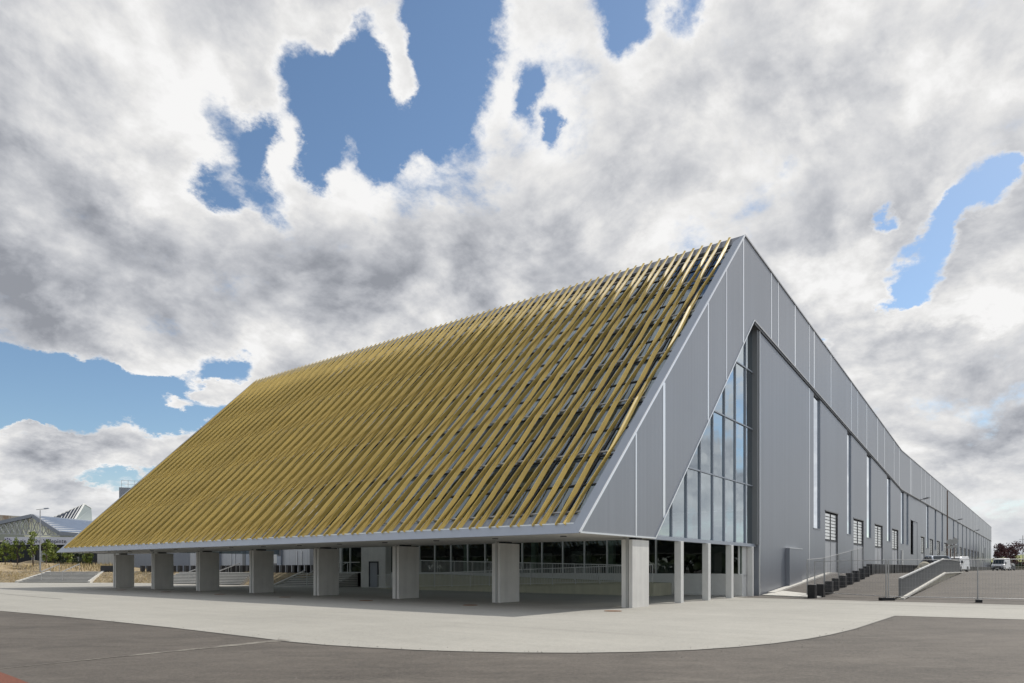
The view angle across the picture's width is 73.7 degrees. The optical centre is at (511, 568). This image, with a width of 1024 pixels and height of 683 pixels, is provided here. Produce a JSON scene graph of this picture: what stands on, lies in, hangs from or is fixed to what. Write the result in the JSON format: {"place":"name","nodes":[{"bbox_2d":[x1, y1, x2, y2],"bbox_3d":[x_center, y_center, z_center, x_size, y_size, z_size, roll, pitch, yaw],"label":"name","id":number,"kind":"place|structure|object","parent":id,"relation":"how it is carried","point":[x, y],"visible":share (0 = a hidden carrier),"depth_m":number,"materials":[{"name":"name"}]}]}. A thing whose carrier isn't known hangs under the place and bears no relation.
{"place":"outdoors","nodes":[
{"label":"outdoors","id":0,"kind":"place"},
{"bbox_2d":[0,515,55,541],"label":"stained wall building","id":1,"kind":"structure","parent":0,"point":[3,517],"depth_m":175.00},
{"bbox_2d":[0,571,148,582],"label":"dry grass","id":2,"kind":"structure","parent":0,"point":[15,576],"depth_m":79.07,"materials":[{"name":"beige plant"}]},
{"bbox_2d":[79,554,112,564],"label":"cream shed","id":3,"kind":"structure","parent":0,"point":[104,558],"depth_m":120.00,"materials":[{"name":"metal"}]},
{"bbox_2d":[100,566,112,571],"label":"black block","id":4,"kind":"structure","parent":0,"point":[106,568],"depth_m":79.96,"materials":[{"name":"plastic"}]},
{"bbox_2d":[119,480,189,570],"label":"plant tower","id":5,"kind":"structure","parent":0,"point":[181,559],"depth_m":106.39,"materials":[{"name":"metal"}]},
{"bbox_2d":[0,572,312,584],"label":"embankment","id":6,"kind":"structure","parent":0,"point":[278,577],"depth_m":77.43,"materials":[{"name":"soil"}]},
{"bbox_2d":[67,571,291,572],"bbox_3d":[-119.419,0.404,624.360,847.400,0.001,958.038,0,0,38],"label":"ground","id":7,"kind":"structure","parent":0,"point":[99,571],"depth_m":93.45,"materials":[{"name":"concrete"}]},
{"bbox_2d":[0,564,24,571],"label":"earth mound","id":8,"kind":"object","parent":7,"relation":"on","point":[4,567],"visible":0.62,"depth_m":92.48,"materials":[{"name":"soil"}]},
{"bbox_2d":[0,540,13,564],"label":"young tree","id":9,"kind":"object","parent":8,"relation":"on","point":[5,550],"visible":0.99,"depth_m":94.99,"materials":[{"name":"green plant"}]},
{"bbox_2d":[36,508,49,571],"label":"street lamp","id":10,"kind":"object","parent":7,"relation":"on","point":[40,541],"visible":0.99,"depth_m":89.97,"materials":[{"name":"metal"}]},
{"bbox_2d":[0,560,112,571],"bbox_3d":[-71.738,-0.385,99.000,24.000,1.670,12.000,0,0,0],"label":"earth mound","id":11,"kind":"object","parent":7,"relation":"on","point":[26,563],"visible":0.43,"depth_m":95.69,"materials":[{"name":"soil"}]},
{"bbox_2d":[7,537,25,564],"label":"young tree","id":12,"kind":"object","parent":11,"relation":"on","point":[15,544],"visible":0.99,"depth_m":95.93,"materials":[{"name":"green plant"}]},
{"bbox_2d":[26,531,38,563],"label":"young tree","id":13,"kind":"object","parent":11,"relation":"on","point":[31,542],"visible":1,"depth_m":96.89,"materials":[{"name":"green plant"}]},
{"bbox_2d":[41,539,54,563],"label":"young tree","id":14,"kind":"object","parent":11,"relation":"on","point":[50,546],"visible":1,"depth_m":95.97,"materials":[{"name":"green plant"}]},
{"bbox_2d":[45,543,59,561],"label":"young tree","id":15,"kind":"object","parent":11,"relation":"on","point":[52,557],"visible":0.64,"depth_m":97.85,"materials":[{"name":"green plant"}]},
{"bbox_2d":[62,553,73,563],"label":"young tree","id":16,"kind":"object","parent":11,"relation":"on","point":[68,556],"visible":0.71,"depth_m":98.95,"materials":[{"name":"green plant"}]},
{"bbox_2d":[0,514,112,563],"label":"canopy building","id":17,"kind":"structure","parent":7,"relation":"on","point":[66,530],"depth_m":140.00,"materials":[{"name":"grey metal"}]},
{"bbox_2d":[42,549,75,563],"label":"dark bush","id":18,"kind":"object","parent":7,"relation":"on","point":[60,554],"visible":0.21,"depth_m":111.59,"materials":[{"name":"green plant"}]},
{"bbox_2d":[59,553,94,563],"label":"dark bush","id":19,"kind":"object","parent":7,"relation":"on","point":[75,556],"visible":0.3,"depth_m":111.39,"materials":[{"name":"green plant"}]},
{"bbox_2d":[54,503,113,553],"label":"roof","id":20,"kind":"structure","parent":7,"relation":"on","point":[72,513],"depth_m":195.42,"materials":[{"name":"white metal"}]},
{"bbox_2d":[64,564,145,570],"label":"earth mound","id":21,"kind":"object","parent":7,"relation":"on","point":[136,568],"visible":0.05,"depth_m":101.55,"materials":[{"name":"soil"}]},
{"bbox_2d":[81,553,93,563],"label":"young tree","id":22,"kind":"object","parent":21,"relation":"on","point":[88,559],"visible":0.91,"depth_m":101.89,"materials":[{"name":"green plant"}]},
{"bbox_2d":[140,566,144,571],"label":"black block","id":23,"kind":"structure","parent":7,"relation":"on","point":[142,568],"depth_m":78.86,"materials":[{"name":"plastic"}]},
{"bbox_2d":[177,566,182,571],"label":"black block","id":24,"kind":"structure","parent":7,"relation":"on","point":[179,568],"depth_m":76.27,"materials":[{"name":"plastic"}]},
{"bbox_2d":[274,565,278,572],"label":"black block","id":25,"kind":"structure","parent":7,"relation":"on","point":[276,568],"depth_m":67.14,"materials":[{"name":"plastic"}]},
{"bbox_2d":[280,565,284,572],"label":"black block","id":26,"kind":"structure","parent":7,"relation":"on","point":[282,568],"depth_m":66.54,"materials":[{"name":"concrete"}]},
{"bbox_2d":[286,565,290,572],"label":"black block","id":27,"kind":"structure","parent":7,"relation":"on","point":[288,568],"depth_m":65.92,"materials":[{"name":"plastic"}]},
{"bbox_2d":[305,565,309,572],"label":"black block","id":28,"kind":"structure","parent":7,"relation":"on","point":[307,568],"depth_m":64.09,"materials":[{"name":"concrete"}]},
{"bbox_2d":[184,565,188,571],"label":"black block","id":29,"kind":"structure","parent":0,"point":[186,568],"depth_m":75.83,"materials":[{"name":"concrete"}]},
{"bbox_2d":[190,565,195,571],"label":"black block","id":30,"kind":"structure","parent":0,"point":[192,567],"depth_m":75.39,"materials":[{"name":"plastic"}]},
{"bbox_2d":[225,565,229,571],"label":"black block","id":31,"kind":"structure","parent":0,"point":[227,569],"depth_m":72.66,"materials":[{"name":"plastic"}]},
{"bbox_2d":[241,565,245,571],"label":"black block","id":32,"kind":"structure","parent":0,"point":[243,568],"depth_m":70.80,"materials":[{"name":"plastic"}]},
{"bbox_2d":[190,549,312,571],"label":"neighbouring hall","id":33,"kind":"structure","parent":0,"point":[291,557],"depth_m":80.12,"materials":[{"name":"metal"}]},
{"bbox_2d":[292,565,297,572],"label":"black block","id":34,"kind":"structure","parent":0,"point":[294,568],"depth_m":65.32,"materials":[{"name":"plastic"}]},
{"bbox_2d":[298,565,303,572],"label":"black block","id":35,"kind":"structure","parent":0,"point":[300,568],"depth_m":64.71,"materials":[{"name":"concrete"}]},
{"bbox_2d":[0,578,1023,682],"bbox_3d":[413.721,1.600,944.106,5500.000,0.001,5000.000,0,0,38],"label":"ground","id":36,"kind":"structure","parent":0,"point":[915,649],"depth_m":12.01,"materials":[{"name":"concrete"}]},
{"bbox_2d":[0,672,27,682],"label":"red path","id":37,"kind":"structure","parent":36,"relation":"on","point":[5,678],"depth_m":9.80,"materials":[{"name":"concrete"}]},
{"bbox_2d":[0,639,287,668],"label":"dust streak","id":38,"kind":"object","parent":36,"relation":"on","point":[191,649],"visible":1,"depth_m":13.78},
{"bbox_2d":[1,610,1000,652],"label":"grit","id":39,"kind":"object","parent":36,"relation":"on","point":[473,649],"visible":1,"depth_m":16.65,"materials":[{"name":"grey gravel"}]},
{"bbox_2d":[56,234,990,607],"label":"exhibition hall","id":40,"kind":"structure","parent":36,"relation":"on","point":[704,422],"depth_m":40.08,"materials":[{"name":"gold metal"}]},
{"bbox_2d":[187,550,278,554],"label":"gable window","id":41,"kind":"structure","parent":40,"relation":"in","point":[276,552],"depth_m":66.11,"materials":[{"name":"glass"}]},
{"bbox_2d":[651,326,758,546],"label":"gable window","id":42,"kind":"structure","parent":40,"relation":"in","point":[716,501],"depth_m":37.05,"materials":[{"name":"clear glass"}]},
{"bbox_2d":[814,393,820,529],"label":"slot window","id":43,"kind":"structure","parent":40,"relation":"in","point":[816,399],"depth_m":50.83,"materials":[{"name":"white glass"}]},
{"bbox_2d":[825,510,838,572],"bbox_3d":[25.301,-2.065,54.142,0.190,4.890,4.279,0,0,38],"label":"loading door","id":44,"kind":"structure","parent":40,"relation":"in","point":[831,521],"depth_m":54.50,"materials":[{"name":"white metal"}]},
{"bbox_2d":[847,430,850,534],"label":"slot window","id":45,"kind":"structure","parent":40,"relation":"in","point":[848,433],"depth_m":59.35,"materials":[{"name":"white glass"}]},
{"bbox_2d":[853,518,863,570],"bbox_3d":[31.535,-2.065,62.207,0.190,4.890,4.490,0,0,38],"label":"loading door","id":46,"kind":"structure","parent":40,"relation":"in","point":[858,526],"depth_m":62.82,"materials":[{"name":"white metal"}]},
{"bbox_2d":[867,453,871,538],"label":"slot window","id":47,"kind":"structure","parent":40,"relation":"in","point":[868,456],"depth_m":66.27,"materials":[{"name":"white glass"}]},
{"bbox_2d":[875,523,882,563],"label":"loading door","id":48,"kind":"structure","parent":40,"relation":"in","point":[878,530],"depth_m":70.39,"materials":[{"name":"white metal"}]},
{"bbox_2d":[887,475,890,541],"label":"slot window","id":49,"kind":"structure","parent":40,"relation":"in","point":[888,479],"depth_m":75.04,"materials":[{"name":"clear glass"}]},
{"bbox_2d":[892,528,898,563],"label":"loading door","id":50,"kind":"structure","parent":40,"relation":"in","point":[894,533],"depth_m":78.09,"materials":[{"name":"white metal"}]},
{"bbox_2d":[901,491,903,544],"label":"slot window","id":51,"kind":"structure","parent":40,"relation":"in","point":[902,493],"depth_m":82.72,"materials":[{"name":"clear glass"}]},
{"bbox_2d":[906,494,907,544],"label":"slot window","id":52,"kind":"structure","parent":40,"relation":"in","point":[906,494],"depth_m":85.29,"materials":[{"name":"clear glass"}]},
{"bbox_2d":[921,536,924,558],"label":"loading door","id":53,"kind":"structure","parent":40,"relation":"in","point":[922,539],"depth_m":96.81,"materials":[{"name":"white metal"}]},
{"bbox_2d":[926,505,928,548],"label":"slot window","id":54,"kind":"structure","parent":40,"relation":"in","point":[927,507],"depth_m":101.16,"materials":[{"name":"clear glass"}]},
{"bbox_2d":[930,539,932,555],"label":"loading door","id":55,"kind":"structure","parent":40,"relation":"in","point":[931,540],"depth_m":104.90,"materials":[{"name":"white metal"}]},
{"bbox_2d":[935,510,935,549],"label":"slot window","id":56,"kind":"structure","parent":40,"relation":"in","point":[935,510],"depth_m":108.76,"materials":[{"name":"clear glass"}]},
{"bbox_2d":[937,541,939,555],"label":"loading door","id":57,"kind":"structure","parent":40,"relation":"in","point":[938,543],"depth_m":112.16,"materials":[{"name":"white metal"}]},
{"bbox_2d":[941,514,942,550],"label":"slot window","id":58,"kind":"structure","parent":40,"relation":"in","point":[941,514],"depth_m":116.02,"materials":[{"name":"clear glass"}]},
{"bbox_2d":[944,542,946,555],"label":"loading door","id":59,"kind":"structure","parent":40,"relation":"in","point":[945,545],"depth_m":120.51,"materials":[{"name":"white metal"}]},
{"bbox_2d":[962,525,962,554],"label":"slot window","id":60,"kind":"structure","parent":40,"relation":"in","point":[962,525],"depth_m":146.89,"materials":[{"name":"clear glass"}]},
{"bbox_2d":[971,550,972,566],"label":"loading door","id":61,"kind":"structure","parent":40,"relation":"in","point":[972,550],"depth_m":167.18,"materials":[{"name":"white metal"}]},
{"bbox_2d":[974,551,975,566],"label":"loading door","id":62,"kind":"structure","parent":40,"relation":"in","point":[974,551],"depth_m":175.15,"materials":[{"name":"white metal"}]},
{"bbox_2d":[762,591,821,597],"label":"pavement slab","id":63,"kind":"structure","parent":36,"relation":"on","point":[789,594],"depth_m":39.45,"materials":[{"name":"grey concrete"}]},
{"bbox_2d":[768,572,836,592],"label":"wall kerb","id":64,"kind":"structure","parent":36,"relation":"on","point":[788,587],"depth_m":44.72,"materials":[{"name":"white concrete"}]},
{"bbox_2d":[808,584,816,597],"bbox_3d":[16.161,1.240,36.737,0.380,0.760,0.380,0,0,43],"label":"black block","id":65,"kind":"object","parent":36,"relation":"on","point":[812,590],"depth_m":36.58,"materials":[{"name":"plastic"}]},
{"bbox_2d":[816,584,824,596],"bbox_3d":[17.282,1.240,38.209,0.380,0.760,0.380,0,0,42],"label":"black block","id":66,"kind":"object","parent":36,"relation":"on","point":[820,589],"depth_m":38.05,"materials":[{"name":"plastic"}]},
{"bbox_2d":[814,560,894,600],"bbox_3d":[18.405,0.577,37.351,0.720,2.047,6.435,0,0,-8],"label":"fence panel","id":67,"kind":"object","parent":36,"relation":"on","point":[885,598],"visible":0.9,"depth_m":35.14,"materials":[{"name":"metal"}]},
{"bbox_2d":[807,558,824,594],"bbox_3d":[17.093,0.394,38.386,0.064,2.050,3.705,0,0,38],"label":"fence panel","id":68,"kind":"object","parent":67,"relation":"attached to","point":[818,566],"visible":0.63,"depth_m":38.82,"materials":[{"name":"metal"}]},
{"bbox_2d":[888,559,982,602],"bbox_3d":[20.559,0.577,33.292,3.932,2.047,0.720,0,0,35],"label":"fence panel","id":69,"kind":"object","parent":36,"relation":"on","point":[976,600],"visible":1,"depth_m":33.65,"materials":[{"name":"metal"}]},
{"bbox_2d":[906,573,1023,601],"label":"sloping yard","id":70,"kind":"structure","parent":36,"relation":"on","point":[1002,585],"depth_m":42.36,"materials":[{"name":"concrete"}]},
{"bbox_2d":[977,559,1023,598],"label":"fence panel","id":71,"kind":"object","parent":36,"relation":"on","point":[979,588],"visible":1,"depth_m":32.05,"materials":[{"name":"metal"}]},
{"bbox_2d":[0,582,1023,652],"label":"plaza","id":72,"kind":"structure","parent":0,"point":[428,620],"depth_m":23.20,"materials":[{"name":"concrete"}]},
{"bbox_2d":[15,564,103,582],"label":"outdoor stairs","id":73,"kind":"structure","parent":72,"relation":"on","point":[65,577],"depth_m":78.21,"materials":[{"name":"concrete"}]},
{"bbox_2d":[173,563,248,584],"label":"outdoor stairs","id":74,"kind":"structure","parent":72,"relation":"on","point":[229,578],"depth_m":69.68,"materials":[{"name":"concrete"}]},
{"bbox_2d":[274,562,357,586],"bbox_3d":[-17.563,0.511,60.590,8.102,2.178,3.400,0,0,38],"label":"outdoor stairs","id":75,"kind":"structure","parent":72,"relation":"on","point":[347,579],"depth_m":60.07,"materials":[{"name":"concrete"}]},
{"bbox_2d":[6,611,1023,652],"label":"edge joint","id":76,"kind":"object","parent":72,"relation":"on","point":[519,652],"visible":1,"depth_m":14.49,"materials":[{"name":"grey concrete"}]},
{"bbox_2d":[377,560,670,595],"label":"access ramp","id":77,"kind":"structure","parent":72,"relation":"on","point":[467,581],"depth_m":45.10,"materials":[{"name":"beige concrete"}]},
{"bbox_2d":[0,0,1023,558],"label":"sky","id":78,"kind":"structure","parent":0,"point":[201,201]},
{"bbox_2d":[784,573,907,598],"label":"ramp road","id":79,"kind":"structure","parent":0,"point":[864,591],"depth_m":42.20,"materials":[{"name":"concrete"}]},
{"bbox_2d":[825,581,833,593],"bbox_3d":[18.434,1.108,39.656,0.380,0.760,0.380,0,0,39],"label":"black block","id":80,"kind":"object","parent":79,"relation":"on","point":[827,587],"depth_m":39.51,"materials":[{"name":"plastic"}]},
{"bbox_2d":[825,554,838,580],"bbox_3d":[19.340,0.181,41.294,0.064,2.197,3.555,0,0,38],"label":"fence panel","id":81,"kind":"object","parent":79,"relation":"on","point":[830,558],"visible":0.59,"depth_m":41.05,"materials":[{"name":"metal"}]},
{"bbox_2d":[832,578,838,590],"bbox_3d":[19.512,0.960,41.162,0.380,0.760,0.380,0,0,34],"label":"black block","id":82,"kind":"object","parent":79,"relation":"on","point":[836,584],"depth_m":40.96,"materials":[{"name":"plastic"}]},
{"bbox_2d":[839,575,846,587],"bbox_3d":[20.653,0.812,42.618,0.380,0.760,0.380,0,0,42],"label":"black block","id":83,"kind":"object","parent":79,"relation":"on","point":[842,578],"depth_m":42.47,"materials":[{"name":"plastic"}]},
{"bbox_2d":[839,550,851,574],"bbox_3d":[21.572,-0.111,44.182,0.064,2.205,3.655,0,0,38],"label":"fence panel","id":84,"kind":"object","parent":79,"relation":"on","point":[845,562],"visible":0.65,"depth_m":45.16,"materials":[{"name":"metal"}]},
{"bbox_2d":[846,573,853,584],"bbox_3d":[21.798,0.664,44.071,0.380,0.760,0.380,0,0,41],"label":"black block","id":85,"kind":"object","parent":79,"relation":"on","point":[850,580],"depth_m":43.90,"materials":[{"name":"concrete"}]},
{"bbox_2d":[852,571,859,581],"bbox_3d":[22.953,0.516,45.517,0.380,0.760,0.380,0,0,43],"label":"black block","id":86,"kind":"object","parent":79,"relation":"on","point":[857,576],"depth_m":45.33,"materials":[{"name":"concrete"}]},
{"bbox_2d":[852,547,862,570],"bbox_3d":[23.835,-0.407,47.110,0.064,2.205,3.655,0,0,38],"label":"fence panel","id":87,"kind":"object","parent":79,"relation":"on","point":[858,558],"visible":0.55,"depth_m":46.87,"materials":[{"name":"metal"}]},
{"bbox_2d":[859,568,864,578],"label":"black block","id":88,"kind":"object","parent":79,"relation":"on","point":[862,573],"depth_m":46.79,"materials":[{"name":"concrete"}]},
{"bbox_2d":[863,566,869,576],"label":"black block","id":89,"kind":"object","parent":79,"relation":"on","point":[867,571],"depth_m":48.31,"materials":[{"name":"concrete"}]},
{"bbox_2d":[866,564,874,572],"bbox_3d":[26.272,0.040,49.965,0.380,0.760,1.292,0,0,38],"label":"black block","id":90,"kind":"object","parent":79,"relation":"on","point":[872,568],"depth_m":49.45,"materials":[{"name":"plastic"}]},
{"bbox_2d":[879,564,882,573],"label":"black block","id":91,"kind":"object","parent":79,"relation":"on","point":[880,568],"depth_m":51.94,"materials":[{"name":"plastic"}]},
{"bbox_2d":[917,561,928,567],"bbox_3d":[35.031,0.038,58.037,1.075,1.295,1.241,19,11,33],"label":"boulder","id":92,"kind":"object","parent":79,"relation":"on","point":[924,564],"visible":0.22,"depth_m":57.77,"materials":[{"name":"stone"}]},
{"bbox_2d":[897,558,962,599],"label":"ramp parapet","id":93,"kind":"structure","parent":79,"relation":"on","point":[943,570],"depth_m":43.72,"materials":[{"name":"grey concrete"}]},
{"bbox_2d":[923,556,931,563],"bbox_3d":[37.736,-0.378,62.000,0.700,1.544,1.100,0,0,15],"label":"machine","id":94,"kind":"object","parent":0,"point":[929,561],"visible":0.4,"depth_m":61.72,"materials":[{"name":"grey metal"}]},
{"bbox_2d":[947,490,947,555],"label":"tall pole","id":95,"kind":"object","parent":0,"point":[947,520],"visible":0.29,"depth_m":83.94,"materials":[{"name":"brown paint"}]},
{"bbox_2d":[962,570,1023,572],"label":"road","id":96,"kind":"structure","parent":0,"point":[1000,571],"depth_m":90.67,"materials":[{"name":"grey asphalt"}]},
{"bbox_2d":[920,556,950,562],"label":"silver car","id":97,"kind":"object","parent":96,"relation":"on","point":[939,557],"visible":0.17,"depth_m":65.42,"materials":[{"name":"grey paint"}]},
{"bbox_2d":[947,537,957,558],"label":"sign post","id":98,"kind":"object","parent":96,"relation":"on","point":[954,541],"visible":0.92,"depth_m":65.94,"materials":[{"name":"grey metal"}]},
{"bbox_2d":[951,556,968,571],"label":"white van","id":99,"kind":"object","parent":96,"relation":"on","point":[964,564],"visible":0.3,"depth_m":81.43,"materials":[{"name":"white paint"}]},
{"bbox_2d":[991,558,1010,570],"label":"white van","id":100,"kind":"object","parent":96,"relation":"on","point":[997,565],"visible":0.94,"depth_m":129.90,"materials":[{"name":"white paint"}]},
{"bbox_2d":[993,543,1010,558],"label":"purple tree","id":101,"kind":"object","parent":96,"relation":"on","point":[1000,547],"visible":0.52,"depth_m":189.88,"materials":[{"name":"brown plant"}]},
{"bbox_2d":[991,562,1023,569],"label":"shrub belt","id":102,"kind":"object","parent":96,"relation":"on","point":[1019,564],"visible":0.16,"depth_m":215.85,"materials":[{"name":"green plant"}]},
{"bbox_2d":[1001,563,1015,569],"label":"dark car","id":103,"kind":"object","parent":96,"relation":"on","point":[1013,566],"visible":0.41,"depth_m":139.49,"materials":[{"name":"grey metal"}]},
{"bbox_2d":[998,541,1023,564],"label":"purple tree","id":104,"kind":"object","parent":96,"relation":"on","point":[1011,552],"visible":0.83,"depth_m":181.70,"materials":[{"name":"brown plant"}]}
]}

